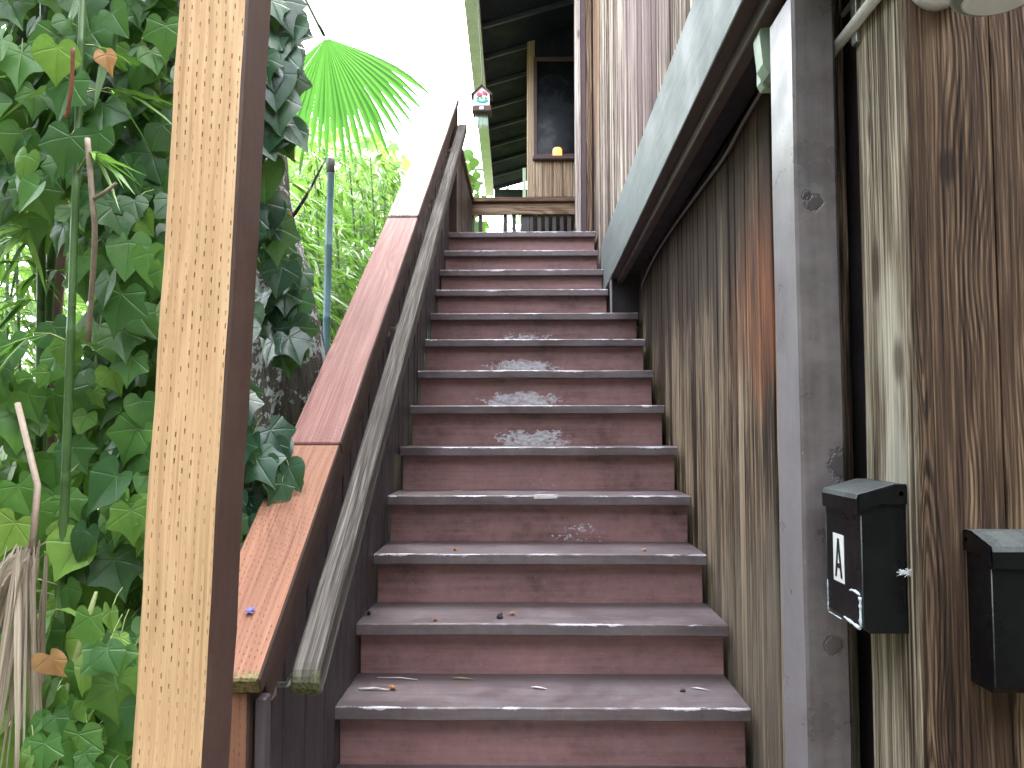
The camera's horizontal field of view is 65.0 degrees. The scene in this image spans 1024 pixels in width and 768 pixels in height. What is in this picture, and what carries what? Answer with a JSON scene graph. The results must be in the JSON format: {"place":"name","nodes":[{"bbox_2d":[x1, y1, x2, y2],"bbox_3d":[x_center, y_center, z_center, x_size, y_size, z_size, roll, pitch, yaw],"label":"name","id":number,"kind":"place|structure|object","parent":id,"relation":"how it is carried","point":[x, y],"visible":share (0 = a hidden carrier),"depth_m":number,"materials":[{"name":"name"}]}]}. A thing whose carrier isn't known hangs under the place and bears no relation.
{"place":"outdoors","nodes":[
{"label":"outdoors","id":0,"kind":"place"},
{"bbox_2d":[3,0,172,123],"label":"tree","id":1,"kind":"object","parent":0,"point":[29,15],"visible":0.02,"depth_m":2.10,"materials":[{"name":"green plant"}]},
{"bbox_2d":[0,0,526,378],"label":"sky","id":2,"kind":"structure","parent":0,"point":[427,40],"materials":[{"name":"white"}]},
{"bbox_3d":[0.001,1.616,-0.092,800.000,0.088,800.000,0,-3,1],"label":"ground","id":3,"kind":"structure","parent":0,"visible":0},
{"bbox_2d":[0,402,47,767],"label":"palm frond","id":4,"kind":"object","parent":3,"relation":"on","point":[23,637],"visible":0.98,"depth_m":1.38,"materials":[{"name":"beige plant"}]},
{"bbox_2d":[0,236,93,378],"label":"bamboo","id":5,"kind":"object","parent":3,"relation":"on","point":[12,324],"visible":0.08,"depth_m":4.04,"materials":[{"name":"green plant"}]},
{"bbox_2d":[47,197,68,450],"bbox_3d":[-1.178,-0.033,2.046,0.070,3.501,0.044,0,-3,1],"label":"bamboo","id":6,"kind":"object","parent":3,"relation":"on","point":[60,277],"visible":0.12,"depth_m":2.05,"materials":[{"name":"plant"}]},
{"bbox_2d":[20,587,138,767],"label":"ivy vine","id":7,"kind":"object","parent":3,"relation":"on","point":[84,717],"visible":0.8,"depth_m":1.38,"materials":[{"name":"green plant"}]},
{"bbox_2d":[31,648,66,676],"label":"dead leaf","id":8,"kind":"object","parent":7,"relation":"attached to","point":[54,662],"visible":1,"depth_m":1.35,"materials":[{"name":"orange plant"}]},
{"bbox_2d":[0,0,173,688],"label":"bamboo","id":9,"kind":"object","parent":3,"relation":"on","point":[42,283],"visible":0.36,"depth_m":1.67,"materials":[{"name":"green plant"}]},
{"bbox_2d":[0,0,243,767],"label":"ivy vine","id":10,"kind":"object","parent":3,"relation":"on","point":[114,388],"visible":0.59,"depth_m":1.68,"materials":[{"name":"green plant"}]},
{"bbox_2d":[64,47,75,118],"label":"twig","id":11,"kind":"object","parent":10,"relation":"attached to","point":[71,86],"visible":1,"depth_m":1.52,"materials":[{"name":"brown wood"}]},
{"bbox_2d":[84,137,117,341],"bbox_3d":[-0.820,-0.280,1.565,0.047,0.383,0.160,3,-4,-42],"label":"twig","id":12,"kind":"object","parent":10,"relation":"attached to","point":[93,197],"visible":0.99,"depth_m":1.54,"materials":[{"name":"wood"}]},
{"bbox_2d":[93,48,116,77],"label":"dead leaf","id":13,"kind":"object","parent":10,"relation":"attached to","point":[107,60],"visible":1,"depth_m":1.53,"materials":[{"name":"plant"}]},
{"bbox_2d":[0,111,365,509],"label":"bamboo","id":14,"kind":"object","parent":3,"relation":"on","point":[296,187],"visible":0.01,"depth_m":4.36,"materials":[{"name":"green plant"}]},
{"bbox_2d":[5,0,435,174],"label":"palm tree","id":15,"kind":"object","parent":3,"relation":"on","point":[340,76],"visible":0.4,"depth_m":3.54,"materials":[{"name":"green plant"}]},
{"bbox_2d":[0,25,489,381],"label":"foliage","id":16,"kind":"object","parent":3,"relation":"on","point":[472,165],"visible":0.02,"depth_m":9.37,"materials":[{"name":"green plant"}]},
{"bbox_2d":[240,379,304,549],"bbox_3d":[-0.631,0.837,1.850,0.283,1.741,0.269,0,-3,1],"label":"ivy vine","id":17,"kind":"object","parent":3,"relation":"on","point":[274,471],"visible":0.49,"depth_m":1.89,"materials":[{"name":"green plant"}]},
{"bbox_2d":[252,0,319,423],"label":"ivy vine","id":18,"kind":"object","parent":3,"relation":"on","point":[286,329],"visible":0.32,"depth_m":2.13,"materials":[{"name":"green plant"}]},
{"bbox_2d":[251,0,328,428],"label":"tree","id":19,"kind":"object","parent":3,"relation":"on","point":[284,396],"visible":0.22,"depth_m":2.61,"materials":[{"name":"grey plant"}]},
{"bbox_2d":[243,183,347,541],"bbox_3d":[-1.134,0.415,3.761,1.167,2.814,1.193,0,-3,1],"label":"bamboo","id":20,"kind":"object","parent":3,"relation":"on","point":[309,262],"depth_m":3.77,"materials":[{"name":"green plant"}]},
{"bbox_2d":[323,157,334,355],"bbox_3d":[-0.757,0.432,3.194,0.075,2.710,0.033,0,-3,1],"label":"garden pole","id":21,"kind":"object","parent":3,"relation":"on","point":[330,170],"visible":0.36,"depth_m":3.24,"materials":[{"name":"grey metal"}]},
{"bbox_2d":[288,162,375,348],"bbox_3d":[-1.231,0.247,4.452,1.487,3.228,1.644,0,-3,1],"label":"bamboo","id":22,"kind":"object","parent":3,"relation":"on","point":[348,281],"visible":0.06,"depth_m":4.73,"materials":[{"name":"green plant"}]},
{"bbox_2d":[290,196,384,342],"bbox_3d":[-1.246,0.378,5.252,1.248,3.058,1.218,2,-4,-38],"label":"bamboo","id":23,"kind":"object","parent":3,"relation":"on","point":[363,259],"visible":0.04,"depth_m":5.27,"materials":[{"name":"green plant"}]},
{"bbox_2d":[228,98,466,767],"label":"stair railing","id":24,"kind":"object","parent":3,"relation":"on","point":[308,576],"visible":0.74,"depth_m":2.22,"materials":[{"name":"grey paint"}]},
{"bbox_2d":[246,606,254,612],"bbox_3d":[-0.517,0.446,1.585,0.023,0.010,0.019,0,-3,1],"label":"fallen blossom","id":25,"kind":"object","parent":24,"relation":"on","point":[249,609],"visible":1,"depth_m":1.59,"materials":[{"name":"purple plant"}]},
{"bbox_2d":[289,134,417,336],"bbox_3d":[-1.283,0.001,6.379,1.535,3.939,1.321,1,-3,-14],"label":"bamboo","id":26,"kind":"object","parent":3,"relation":"on","point":[372,235],"visible":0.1,"depth_m":6.41,"materials":[{"name":"green plant"}]},
{"bbox_2d":[488,183,526,231],"bbox_3d":[1.084,-0.399,13.512,3.428,6.210,2.540,0,-3,1],"label":"shrub","id":27,"kind":"object","parent":3,"relation":"on","point":[518,220],"visible":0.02,"depth_m":13.38,"materials":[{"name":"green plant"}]},
{"bbox_2d":[335,231,751,767],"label":"staircase","id":28,"kind":"structure","parent":3,"relation":"on","point":[610,633],"depth_m":2.87,"materials":[{"name":"paint"}]},
{"bbox_2d":[358,687,388,689],"bbox_3d":[-0.416,0.917,2.418,0.097,0.008,0.014,0,-3,4],"label":"straw","id":29,"kind":"object","parent":28,"relation":"on","point":[364,688],"visible":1,"depth_m":2.42,"materials":[{"name":"white"}]},
{"bbox_2d":[377,677,417,679],"bbox_3d":[-0.359,0.924,2.524,0.132,0.006,0.004,-1,-3,10],"label":"straw","id":30,"kind":"object","parent":28,"relation":"on","point":[397,677],"visible":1,"depth_m":2.52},
{"bbox_2d":[534,494,557,498],"bbox_3d":[0.133,0.437,3.117,0.095,0.014,0.042,0,-3,1],"label":"paper scrap","id":31,"kind":"object","parent":28,"relation":"on","point":[543,497],"visible":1,"depth_m":3.10,"materials":[{"name":"white paper"}]},
{"bbox_2d":[464,0,1023,767],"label":"wooden house","id":32,"kind":"structure","parent":3,"relation":"on","point":[636,110],"depth_m":1.70,"materials":[{"name":"brown wood"}]},
{"bbox_2d":[471,0,492,128],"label":"birdhouse","id":33,"kind":"object","parent":32,"relation":"hanging from","point":[481,96],"visible":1,"depth_m":6.34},
{"bbox_2d":[533,57,574,160],"bbox_3d":[0.431,-2.699,7.849,0.460,1.038,0.087,0,-3,1],"label":"window","id":34,"kind":"structure","parent":32,"relation":"in","point":[553,76],"depth_m":7.87,"materials":[{"name":"glass"}]},
{"bbox_2d":[553,147,561,154],"bbox_3d":[0.442,-2.261,7.815,0.090,0.091,0.090,0,-3,1],"label":"candle lantern","id":35,"kind":"object","parent":34,"relation":"on","point":[557,150],"visible":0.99,"depth_m":7.78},
{"bbox_2d":[641,92,761,289],"bbox_3d":[0.695,-0.668,3.196,0.048,0.146,2.576,0,-3,2],"label":"cable","id":36,"kind":"object","parent":32,"relation":"attached to","point":[746,116],"visible":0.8,"depth_m":2.77,"materials":[{"name":"black rubber"}]},
{"bbox_2d":[753,5,783,92],"bbox_3d":[0.614,-0.785,1.878,0.094,0.180,0.081,0,-3,1],"label":"junction box","id":37,"kind":"object","parent":32,"relation":"attached to","point":[761,44],"visible":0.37,"depth_m":1.85,"materials":[{"name":"green plastic"}]},
{"bbox_2d":[834,0,880,57],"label":"conduit","id":38,"kind":"object","parent":32,"relation":"attached to","point":[851,30],"visible":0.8,"depth_m":1.57,"materials":[{"name":"metal"}]},
{"bbox_2d":[822,478,908,633],"bbox_3d":[0.637,0.304,1.456,0.086,0.254,0.167,0,-3,1],"label":"mailbox","id":39,"kind":"object","parent":32,"relation":"attached to","point":[867,589],"visible":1,"depth_m":1.38,"materials":[{"name":"black metal"}]},
{"bbox_2d":[898,568,910,576],"bbox_3d":[0.669,0.321,1.365,0.031,0.016,0.007,0,-3,1],"label":"cobweb","id":40,"kind":"object","parent":32,"relation":"attached to","point":[908,571],"visible":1,"depth_m":1.36},
{"bbox_2d":[912,0,1023,16],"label":"security light","id":41,"kind":"object","parent":32,"relation":"attached to","point":[976,8],"visible":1,"depth_m":1.25,"materials":[{"name":"white plastic"}]},
{"bbox_2d":[963,529,1023,692],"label":"mailbox","id":42,"kind":"object","parent":32,"relation":"attached to","point":[995,566],"visible":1,"depth_m":1.26,"materials":[{"name":"black metal"}]},
{"bbox_2d":[770,0,852,767],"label":"support post","id":43,"kind":"object","parent":3,"relation":"on","point":[817,688],"visible":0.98,"depth_m":1.61,"materials":[{"name":"grey paint"}]},
{"bbox_3d":[0.077,0.491,6.655,1.080,2.977,1.855,0,-3,1],"label":"landing deck","id":44,"kind":"object","parent":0,"visible":0},
{"bbox_2d":[458,149,574,231],"bbox_3d":[0.074,-1.390,6.725,1.121,0.781,1.671,0,-3,1],"label":"landing railing","id":45,"kind":"object","parent":44,"relation":"on","point":[470,206],"visible":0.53,"depth_m":7.50,"materials":[{"name":"brown wood"}]},
{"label":"path","id":46,"kind":"structure","parent":0,"visible":0},
{"bbox_2d":[131,0,270,767],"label":"timber post","id":47,"kind":"object","parent":46,"relation":"on","point":[187,647],"visible":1,"depth_m":1.02,"materials":[{"name":"beige wood"}]}
]}

